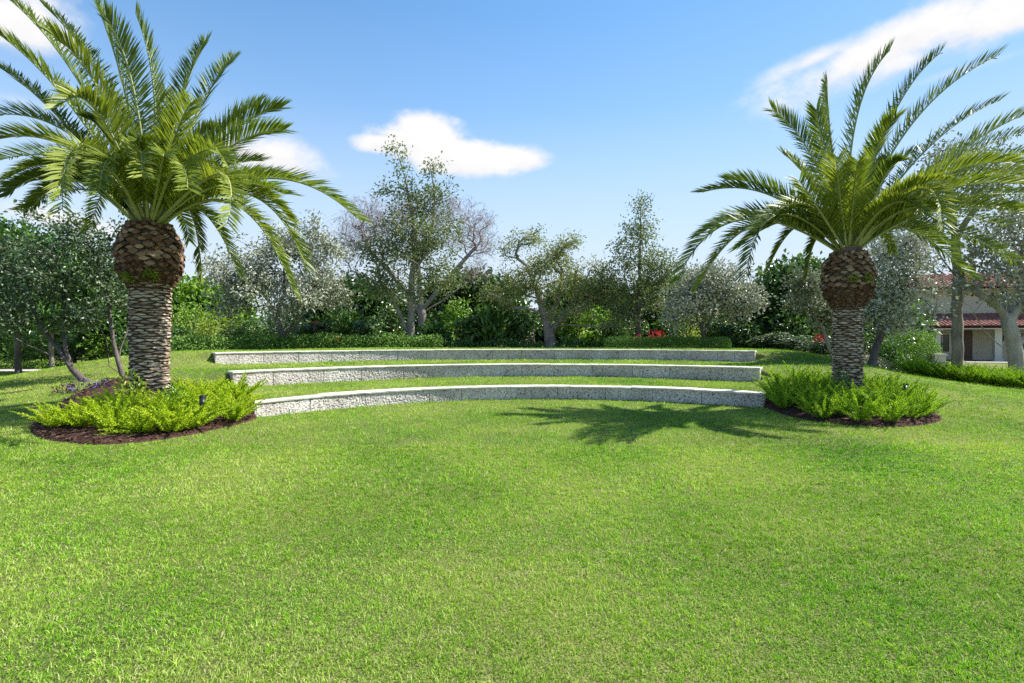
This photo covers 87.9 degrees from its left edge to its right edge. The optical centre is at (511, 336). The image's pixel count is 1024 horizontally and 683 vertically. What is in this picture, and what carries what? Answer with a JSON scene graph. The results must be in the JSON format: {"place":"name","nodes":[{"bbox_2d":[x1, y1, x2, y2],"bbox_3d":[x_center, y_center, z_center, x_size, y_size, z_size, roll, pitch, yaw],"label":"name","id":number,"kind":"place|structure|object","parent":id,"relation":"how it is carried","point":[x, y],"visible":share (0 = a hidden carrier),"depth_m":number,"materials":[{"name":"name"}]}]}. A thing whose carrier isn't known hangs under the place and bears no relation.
{"place":"outdoors","nodes":[
{"label":"outdoors","id":0,"kind":"place"},
{"bbox_2d":[0,345,1023,682],"bbox_3d":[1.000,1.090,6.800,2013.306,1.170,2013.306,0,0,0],"label":"ground","id":1,"kind":"structure","parent":0,"point":[544,651],"depth_m":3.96,"materials":[{"name":"green plant"}]},
{"bbox_2d":[0,324,46,354],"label":"background tree","id":2,"kind":"object","parent":1,"relation":"on","point":[8,343],"visible":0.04,"depth_m":32.60,"materials":[{"name":"green plant"}]},
{"bbox_2d":[0,329,48,365],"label":"shrub","id":3,"kind":"object","parent":1,"relation":"on","point":[24,347],"visible":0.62,"depth_m":29.25,"materials":[{"name":"green plant"}]},
{"bbox_2d":[0,356,75,368],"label":"ground cover","id":4,"kind":"object","parent":1,"relation":"on","point":[35,364],"visible":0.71,"depth_m":27.18,"materials":[{"name":"green plant"}]},
{"bbox_2d":[11,291,94,367],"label":"slim tree","id":5,"kind":"object","parent":1,"relation":"on","point":[51,358],"visible":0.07,"depth_m":24.40,"materials":[{"name":"green plant"}]},
{"bbox_2d":[0,198,115,381],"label":"tree","id":6,"kind":"object","parent":1,"relation":"on","point":[23,292],"visible":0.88,"depth_m":12.77,"materials":[{"name":"green plant"}]},
{"bbox_2d":[0,213,125,373],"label":"broadleaf tree","id":7,"kind":"object","parent":1,"relation":"on","point":[4,227],"visible":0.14,"depth_m":23.68,"materials":[{"name":"green plant"}]},
{"bbox_2d":[41,207,128,378],"bbox_3d":[-10.098,-1.163,13.492,2.472,4.600,2.591,0,0,42],"label":"tree","id":8,"kind":"object","parent":1,"relation":"on","point":[103,281],"visible":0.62,"depth_m":12.99,"materials":[{"name":"green plant"}]},
{"bbox_2d":[80,331,122,360],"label":"shrub","id":9,"kind":"object","parent":1,"relation":"on","point":[101,350],"visible":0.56,"depth_m":27.62,"materials":[{"name":"green plant"}]},
{"bbox_2d":[31,266,186,360],"bbox_3d":[-22.948,-1.306,30.540,8.501,6.120,7.266,0,0,0],"label":"background tree","id":10,"kind":"object","parent":1,"relation":"on","point":[75,343],"visible":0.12,"depth_m":28.30,"materials":[{"name":"green plant"}]},
{"bbox_2d":[106,323,130,356],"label":"shrub","id":11,"kind":"object","parent":1,"relation":"on","point":[125,351],"visible":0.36,"depth_m":27.36,"materials":[{"name":"green plant"}]},
{"bbox_2d":[26,376,256,444],"bbox_3d":[-7.191,1.282,10.685,3.455,0.684,6.511,0,0,-35],"label":"mulch bed","id":12,"kind":"object","parent":1,"relation":"on","point":[68,433],"visible":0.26,"depth_m":8.28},
{"bbox_2d":[8,402,82,426],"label":"foxtail fern","id":13,"kind":"object","parent":12,"relation":"on","point":[49,421],"visible":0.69,"depth_m":8.26,"materials":[{"name":"green plant"}]},
{"bbox_2d":[38,396,122,426],"bbox_3d":[-6.742,1.203,8.415,1.141,0.485,1.231,0,0,-31],"label":"foxtail fern","id":14,"kind":"object","parent":12,"relation":"on","point":[78,422],"visible":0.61,"depth_m":8.25,"materials":[{"name":"green plant"}]},
{"bbox_2d":[69,393,162,430],"bbox_3d":[-6.243,1.191,8.364,1.164,0.576,1.137,0,0,30],"label":"foxtail fern","id":15,"kind":"object","parent":12,"relation":"on","point":[109,414],"visible":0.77,"depth_m":8.21,"materials":[{"name":"green plant"}]},
{"bbox_2d":[109,369,153,399],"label":"shrub","id":16,"kind":"object","parent":12,"relation":"on","point":[127,390],"visible":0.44,"depth_m":9.41,"materials":[{"name":"green plant"}]},
{"bbox_2d":[93,386,171,409],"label":"foxtail fern","id":17,"kind":"object","parent":12,"relation":"on","point":[122,397],"visible":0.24,"depth_m":8.99,"materials":[{"name":"green plant"}]},
{"bbox_2d":[93,403,183,435],"bbox_3d":[-5.881,1.305,8.365,1.156,0.429,1.180,-11,5,-36],"label":"foxtail fern","id":18,"kind":"object","parent":12,"relation":"on","point":[135,424],"visible":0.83,"depth_m":8.20,"materials":[{"name":"green plant"}]},
{"bbox_2d":[109,395,196,426],"bbox_3d":[-5.758,1.232,8.669,1.351,0.543,1.251,0,0,-35],"label":"foxtail fern","id":19,"kind":"object","parent":12,"relation":"on","point":[172,408],"visible":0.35,"depth_m":8.62,"materials":[{"name":"green plant"}]},
{"bbox_2d":[131,400,212,431],"bbox_3d":[-5.428,1.262,8.533,1.097,0.560,1.173,0,0,-31],"label":"foxtail fern","id":20,"kind":"object","parent":12,"relation":"on","point":[177,425],"visible":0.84,"depth_m":8.41,"materials":[{"name":"green plant"}]},
{"bbox_2d":[131,389,221,412],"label":"foxtail fern","id":21,"kind":"object","parent":12,"relation":"on","point":[162,398],"visible":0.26,"depth_m":8.92,"materials":[{"name":"green plant"}]},
{"bbox_2d":[0,0,371,399],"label":"palm tree","id":22,"kind":"object","parent":12,"relation":"in","point":[164,172],"visible":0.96,"depth_m":9.63,"materials":[{"name":"green plant"}]},
{"bbox_2d":[148,382,229,408],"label":"foxtail fern","id":23,"kind":"object","parent":12,"relation":"on","point":[189,392],"visible":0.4,"depth_m":9.60,"materials":[{"name":"green plant"}]},
{"bbox_2d":[161,397,229,428],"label":"foxtail fern","id":24,"kind":"object","parent":12,"relation":"on","point":[202,410],"visible":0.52,"depth_m":8.85,"materials":[{"name":"green plant"}]},
{"bbox_2d":[177,376,240,404],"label":"foxtail fern","id":25,"kind":"object","parent":12,"relation":"on","point":[201,383],"visible":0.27,"depth_m":10.30,"materials":[{"name":"green plant"}]},
{"bbox_2d":[184,396,241,423],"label":"foxtail fern","id":26,"kind":"object","parent":12,"relation":"on","point":[218,406],"visible":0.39,"depth_m":9.19,"materials":[{"name":"green plant"}]},
{"bbox_2d":[195,391,264,420],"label":"foxtail fern","id":27,"kind":"object","parent":12,"relation":"on","point":[239,411],"visible":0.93,"depth_m":9.57,"materials":[{"name":"green plant"}]},
{"bbox_2d":[201,370,268,397],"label":"foxtail fern","id":28,"kind":"object","parent":12,"relation":"on","point":[243,386],"visible":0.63,"depth_m":10.66,"materials":[{"name":"green plant"}]},
{"bbox_2d":[202,383,272,404],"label":"foxtail fern","id":29,"kind":"object","parent":12,"relation":"on","point":[245,399],"visible":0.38,"depth_m":10.41,"materials":[{"name":"green plant"}]},
{"bbox_2d":[161,380,190,404],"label":"shrub","id":30,"kind":"object","parent":1,"relation":"on","point":[174,390],"visible":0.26,"depth_m":9.45,"materials":[{"name":"green plant"}]},
{"bbox_2d":[169,324,196,350],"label":"shrub","id":31,"kind":"object","parent":1,"relation":"on","point":[176,331],"visible":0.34,"depth_m":25.40,"materials":[{"name":"green plant"}]},
{"bbox_2d":[170,297,216,350],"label":"shrub","id":32,"kind":"object","parent":1,"relation":"on","point":[183,322],"visible":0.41,"depth_m":26.82,"materials":[{"name":"green plant"}]},
{"bbox_2d":[122,270,267,350],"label":"background tree","id":33,"kind":"object","parent":1,"relation":"on","point":[190,288],"visible":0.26,"depth_m":31.59,"materials":[{"name":"green plant"}]},
{"bbox_2d":[187,310,223,349],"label":"shrub","id":34,"kind":"object","parent":1,"relation":"on","point":[210,331],"visible":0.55,"depth_m":25.64,"materials":[{"name":"green plant"}]},
{"bbox_2d":[215,315,266,347],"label":"shrub","id":35,"kind":"object","parent":1,"relation":"on","point":[234,332],"visible":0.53,"depth_m":24.94,"materials":[{"name":"green plant"}]},
{"bbox_2d":[188,209,363,348],"bbox_3d":[-10.324,-2.491,23.332,7.586,6.309,4.818,0,0,0],"label":"silver tree","id":36,"kind":"object","parent":1,"relation":"on","point":[312,291],"visible":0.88,"depth_m":23.25,"materials":[{"name":"grey plant"}]},
{"bbox_2d":[255,308,306,343],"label":"shrub","id":37,"kind":"object","parent":1,"relation":"on","point":[270,330],"visible":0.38,"depth_m":28.84,"materials":[{"name":"green plant"}]},
{"bbox_2d":[169,331,444,351],"bbox_3d":[-8.693,0.248,23.743,11.554,1.092,2.681,0,0,-23],"label":"hedge","id":38,"kind":"object","parent":1,"relation":"on","point":[413,341],"visible":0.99,"depth_m":23.56,"materials":[{"name":"green plant"}]},
{"bbox_2d":[290,320,346,342],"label":"shrub","id":39,"kind":"object","parent":1,"relation":"on","point":[308,327],"visible":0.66,"depth_m":25.82,"materials":[{"name":"green plant"}]},
{"bbox_2d":[327,307,357,345],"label":"shrub","id":40,"kind":"object","parent":1,"relation":"on","point":[340,322],"visible":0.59,"depth_m":26.64,"materials":[{"name":"green plant"}]},
{"bbox_2d":[284,269,414,345],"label":"background tree","id":41,"kind":"object","parent":1,"relation":"on","point":[366,308],"visible":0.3,"depth_m":33.33,"materials":[{"name":"green plant"}]},
{"bbox_2d":[350,314,384,345],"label":"shrub","id":42,"kind":"object","parent":1,"relation":"on","point":[366,326],"visible":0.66,"depth_m":26.34,"materials":[{"name":"green plant"}]},
{"bbox_2d":[373,304,406,344],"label":"shrub","id":43,"kind":"object","parent":1,"relation":"on","point":[388,326],"visible":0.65,"depth_m":28.55,"materials":[{"name":"green plant"}]},
{"bbox_2d":[343,134,484,337],"bbox_3d":[-4.862,-4.606,26.049,6.510,10.522,4.483,0,0,-23],"label":"tall tree","id":44,"kind":"object","parent":1,"relation":"on","point":[426,243],"visible":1,"depth_m":25.80,"materials":[{"name":"green plant"}]},
{"bbox_2d":[326,184,503,332],"bbox_3d":[-5.720,-4.135,30.992,10.574,9.644,6.646,0,0,0],"label":"bare tree","id":45,"kind":"object","parent":1,"relation":"on","point":[420,312],"visible":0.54,"depth_m":30.88,"materials":[{"name":"plant"}]},
{"bbox_2d":[415,317,452,346],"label":"shrub","id":46,"kind":"object","parent":1,"relation":"on","point":[431,327],"visible":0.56,"depth_m":25.98,"materials":[{"name":"green plant"}]},
{"bbox_2d":[441,297,471,345],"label":"shrub","id":47,"kind":"object","parent":1,"relation":"on","point":[452,317],"visible":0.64,"depth_m":28.72,"materials":[{"name":"green plant"}]},
{"bbox_2d":[453,314,487,345],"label":"shrub","id":48,"kind":"object","parent":1,"relation":"on","point":[463,326],"visible":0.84,"depth_m":26.58,"materials":[{"name":"green plant"}]},
{"bbox_2d":[0,286,942,359],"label":"woods","id":49,"kind":"object","parent":1,"relation":"on","point":[57,353],"depth_m":38.23,"materials":[{"name":"green plant"}]},
{"bbox_2d":[406,263,539,344],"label":"background tree","id":50,"kind":"object","parent":1,"relation":"on","point":[436,312],"visible":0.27,"depth_m":33.38,"materials":[{"name":"green plant"}]},
{"bbox_2d":[211,349,756,364],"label":"stone seat wall","id":51,"kind":"structure","parent":1,"relation":"on","point":[261,357],"depth_m":20.57,"materials":[{"name":"grey stone"}]},
{"bbox_2d":[435,336,543,347],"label":"plants","id":52,"kind":"object","parent":1,"relation":"on","point":[511,343],"visible":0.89,"depth_m":25.78,"materials":[{"name":"green plant"}]},
{"bbox_2d":[226,363,762,386],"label":"stone seat wall","id":53,"kind":"structure","parent":1,"relation":"on","point":[284,376],"depth_m":16.79,"materials":[{"name":"grey stone"}]},
{"bbox_2d":[471,303,518,346],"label":"shrub","id":54,"kind":"object","parent":1,"relation":"on","point":[491,319],"visible":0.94,"depth_m":26.20,"materials":[{"name":"green plant"}]},
{"bbox_2d":[250,385,765,416],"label":"stone seat wall","id":55,"kind":"structure","parent":1,"relation":"on","point":[331,401],"depth_m":13.26,"materials":[{"name":"grey stone"}]},
{"bbox_2d":[500,310,539,346],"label":"shrub","id":56,"kind":"object","parent":1,"relation":"on","point":[523,322],"visible":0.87,"depth_m":26.74,"materials":[{"name":"green plant"}]},
{"bbox_2d":[469,223,630,346],"bbox_3d":[1.796,-2.521,26.432,8.051,6.339,4.469,0,0,0],"label":"live oak","id":57,"kind":"object","parent":1,"relation":"on","point":[579,284],"visible":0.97,"depth_m":26.15,"materials":[{"name":"green plant"}]},
{"bbox_2d":[556,310,592,346],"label":"shrub","id":58,"kind":"object","parent":1,"relation":"on","point":[575,330],"visible":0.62,"depth_m":27.01,"materials":[{"name":"green plant"}]},
{"bbox_2d":[554,333,613,347],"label":"plants","id":59,"kind":"object","parent":1,"relation":"on","point":[581,343],"visible":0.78,"depth_m":25.61,"materials":[{"name":"green plant"}]},
{"bbox_2d":[527,273,651,344],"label":"background tree","id":60,"kind":"object","parent":1,"relation":"on","point":[540,336],"visible":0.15,"depth_m":34.32,"materials":[{"name":"green plant"}]},
{"bbox_2d":[576,305,611,342],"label":"shrub","id":61,"kind":"object","parent":1,"relation":"on","point":[593,336],"visible":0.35,"depth_m":29.06,"materials":[{"name":"green plant"}]},
{"bbox_2d":[596,319,627,346],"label":"shrub","id":62,"kind":"object","parent":1,"relation":"on","point":[610,333],"visible":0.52,"depth_m":26.76,"materials":[{"name":"green plant"}]},
{"bbox_2d":[604,311,649,345],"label":"shrub","id":63,"kind":"object","parent":1,"relation":"on","point":[631,330],"visible":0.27,"depth_m":30.72,"materials":[{"name":"green plant"}]},
{"bbox_2d":[587,189,688,346],"bbox_3d":[6.140,-3.271,26.021,5.196,7.825,3.649,0,0,0],"label":"conical tree","id":64,"kind":"object","parent":1,"relation":"on","point":[645,285],"visible":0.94,"depth_m":25.72,"materials":[{"name":"green plant"}]},
{"bbox_2d":[603,335,731,348],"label":"hedge","id":65,"kind":"object","parent":1,"relation":"on","point":[691,342],"visible":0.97,"depth_m":24.01,"materials":[{"name":"green plant"}]},
{"bbox_2d":[651,315,686,346],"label":"shrub","id":66,"kind":"object","parent":1,"relation":"on","point":[659,325],"visible":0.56,"depth_m":26.65,"materials":[{"name":"green plant"}]},
{"bbox_2d":[628,265,739,345],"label":"background tree","id":67,"kind":"object","parent":1,"relation":"on","point":[648,318],"visible":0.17,"depth_m":33.20,"materials":[{"name":"green plant"}]},
{"bbox_2d":[651,257,778,347],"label":"silver tree","id":68,"kind":"object","parent":1,"relation":"on","point":[714,288],"visible":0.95,"depth_m":23.70,"materials":[{"name":"grey plant"}]},
{"bbox_2d":[703,317,750,346],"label":"shrub","id":69,"kind":"object","parent":1,"relation":"on","point":[723,329],"visible":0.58,"depth_m":26.04,"materials":[{"name":"green plant"}]},
{"bbox_2d":[729,321,766,347],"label":"shrub","id":70,"kind":"object","parent":1,"relation":"on","point":[744,340],"visible":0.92,"depth_m":24.76,"materials":[{"name":"green plant"}]},
{"bbox_2d":[750,331,795,348],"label":"shrub","id":71,"kind":"object","parent":1,"relation":"on","point":[773,339],"visible":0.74,"depth_m":23.82,"materials":[{"name":"green plant"}]},
{"bbox_2d":[733,248,830,354],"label":"dark tree","id":72,"kind":"object","parent":1,"relation":"on","point":[777,318],"visible":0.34,"depth_m":26.00,"materials":[{"name":"green plant"}]},
{"bbox_2d":[776,334,816,351],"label":"shrub","id":73,"kind":"object","parent":1,"relation":"on","point":[785,342],"visible":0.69,"depth_m":22.33,"materials":[{"name":"green plant"}]},
{"bbox_2d":[777,259,833,359],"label":"silver tree","id":74,"kind":"object","parent":1,"relation":"on","point":[809,303],"visible":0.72,"depth_m":18.35,"materials":[{"name":"green plant"}]},
{"bbox_2d":[795,339,831,353],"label":"shrub","id":75,"kind":"object","parent":1,"relation":"on","point":[814,345],"visible":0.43,"depth_m":21.07,"materials":[{"name":"green plant"}]},
{"bbox_2d":[666,37,1023,392],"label":"palm tree","id":76,"kind":"object","parent":1,"relation":"on","point":[850,217],"visible":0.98,"depth_m":11.69,"materials":[{"name":"green plant"}]},
{"bbox_2d":[763,394,941,426],"bbox_3d":[7.195,1.448,11.516,3.219,0.412,4.200,0,0,0],"label":"mulch bed","id":77,"kind":"object","parent":1,"relation":"on","point":[835,418],"visible":0.2,"depth_m":10.02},
{"bbox_2d":[752,365,809,390],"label":"foxtail fern","id":78,"kind":"object","parent":77,"relation":"on","point":[774,378],"visible":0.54,"depth_m":12.55,"materials":[{"name":"green plant"}]},
{"bbox_2d":[751,376,816,401],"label":"foxtail fern","id":79,"kind":"object","parent":77,"relation":"on","point":[776,387],"visible":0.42,"depth_m":11.68,"materials":[{"name":"green plant"}]},
{"bbox_2d":[756,379,815,407],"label":"foxtail fern","id":80,"kind":"object","parent":77,"relation":"on","point":[781,403],"visible":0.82,"depth_m":11.33,"materials":[{"name":"green plant"}]},
{"bbox_2d":[769,371,836,397],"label":"foxtail fern","id":81,"kind":"object","parent":77,"relation":"on","point":[798,380],"visible":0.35,"depth_m":12.01,"materials":[{"name":"green plant"}]},
{"bbox_2d":[778,383,852,411],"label":"foxtail fern","id":82,"kind":"object","parent":77,"relation":"on","point":[815,398],"visible":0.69,"depth_m":10.83,"materials":[{"name":"green plant"}]},
{"bbox_2d":[795,393,851,418],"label":"foxtail fern","id":83,"kind":"object","parent":77,"relation":"on","point":[822,412],"visible":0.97,"depth_m":10.21,"materials":[{"name":"green plant"}]},
{"bbox_2d":[795,378,863,408],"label":"foxtail fern","id":84,"kind":"object","parent":77,"relation":"on","point":[822,390],"visible":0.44,"depth_m":11.02,"materials":[{"name":"green plant"}]},
{"bbox_2d":[809,388,884,415],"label":"foxtail fern","id":85,"kind":"object","parent":77,"relation":"on","point":[838,412],"visible":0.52,"depth_m":10.31,"materials":[{"name":"green plant"}]},
{"bbox_2d":[822,390,911,420],"bbox_3d":[6.489,1.260,9.825,1.169,0.643,1.144,0,0,-1],"label":"foxtail fern","id":86,"kind":"object","parent":77,"relation":"on","point":[866,410],"visible":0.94,"depth_m":9.78,"materials":[{"name":"green plant"}]},
{"bbox_2d":[859,391,915,421],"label":"foxtail fern","id":87,"kind":"object","parent":77,"relation":"on","point":[892,415],"visible":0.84,"depth_m":9.65,"materials":[{"name":"green plant"}]},
{"bbox_2d":[849,373,928,400],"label":"foxtail fern","id":88,"kind":"object","parent":77,"relation":"on","point":[890,383],"visible":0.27,"depth_m":10.89,"materials":[{"name":"green plant"}]},
{"bbox_2d":[850,382,933,413],"bbox_3d":[7.245,1.201,10.197,1.257,0.694,1.280,0,0,29],"label":"foxtail fern","id":89,"kind":"object","parent":77,"relation":"on","point":[873,396],"visible":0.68,"depth_m":10.08,"materials":[{"name":"green plant"}]},
{"bbox_2d":[880,392,944,417],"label":"foxtail fern","id":90,"kind":"object","parent":77,"relation":"on","point":[915,412],"visible":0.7,"depth_m":9.96,"materials":[{"name":"green plant"}]},
{"bbox_2d":[889,381,952,405],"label":"foxtail fern","id":91,"kind":"object","parent":77,"relation":"on","point":[923,396],"visible":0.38,"depth_m":10.55,"materials":[{"name":"green plant"}]},
{"bbox_2d":[889,392,956,413],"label":"foxtail fern","id":92,"kind":"object","parent":77,"relation":"on","point":[929,406],"visible":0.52,"depth_m":10.17,"materials":[{"name":"green plant"}]},
{"bbox_2d":[862,327,899,361],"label":"shrub","id":93,"kind":"object","parent":1,"relation":"on","point":[866,347],"visible":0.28,"depth_m":25.13,"materials":[{"name":"green plant"}]},
{"bbox_2d":[827,278,941,357],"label":"background tree","id":94,"kind":"object","parent":1,"relation":"on","point":[918,325],"visible":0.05,"depth_m":27.75,"materials":[{"name":"green plant"}]},
{"bbox_2d":[873,333,914,369],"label":"shrub","id":95,"kind":"object","parent":1,"relation":"on","point":[887,352],"visible":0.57,"depth_m":22.67,"materials":[{"name":"green plant"}]},
{"bbox_2d":[880,329,942,363],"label":"round bush","id":96,"kind":"object","parent":1,"relation":"on","point":[929,340],"visible":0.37,"depth_m":23.83,"materials":[{"name":"green plant"}]},
{"bbox_2d":[861,217,968,365],"bbox_3d":[14.066,-1.695,19.642,4.189,5.808,3.506,0,0,0],"label":"silver tree","id":97,"kind":"object","parent":1,"relation":"on","point":[887,305],"visible":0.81,"depth_m":19.13,"materials":[{"name":"grey plant"}]},
{"bbox_2d":[890,272,1023,360],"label":"house","id":98,"kind":"structure","parent":1,"relation":"on","point":[979,343],"depth_m":37.45,"materials":[{"name":"beige paint"}]},
{"bbox_2d":[941,333,950,352],"bbox_3d":[30.688,0.450,37.927,1.000,1.400,0.080,0,0,16],"label":"window","id":99,"kind":"structure","parent":98,"relation":"in","point":[945,337],"depth_m":37.86,"materials":[{"name":"clear glass"}]},
{"bbox_2d":[963,330,971,359],"bbox_3d":[31.939,0.600,37.577,1.000,2.100,0.077,0,0,16],"label":"door","id":100,"kind":"structure","parent":98,"relation":"in","point":[967,334],"depth_m":37.49,"materials":[{"name":"brown wood"}]},
{"bbox_2d":[893,127,1023,365],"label":"lawn tree","id":101,"kind":"object","parent":1,"relation":"on","point":[957,331],"visible":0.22,"depth_m":20.86,"materials":[{"name":"green plant"}]},
{"bbox_2d":[939,363,989,381],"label":"foxtail fern","id":102,"kind":"object","parent":1,"relation":"on","point":[964,377],"visible":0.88,"depth_m":17.65,"materials":[{"name":"green plant"}]},
{"bbox_2d":[945,209,1023,374],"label":"lawn tree","id":103,"kind":"object","parent":1,"relation":"on","point":[1014,340],"visible":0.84,"depth_m":19.54,"materials":[{"name":"green plant"}]},
{"bbox_2d":[983,368,1023,386],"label":"foxtail fern","id":104,"kind":"object","parent":1,"relation":"on","point":[1005,381],"visible":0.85,"depth_m":16.77,"materials":[{"name":"green plant"}]},
{"bbox_2d":[0,0,1023,333],"label":"sky","id":105,"kind":"structure","parent":0,"point":[552,113],"materials":[{"name":"blue"}]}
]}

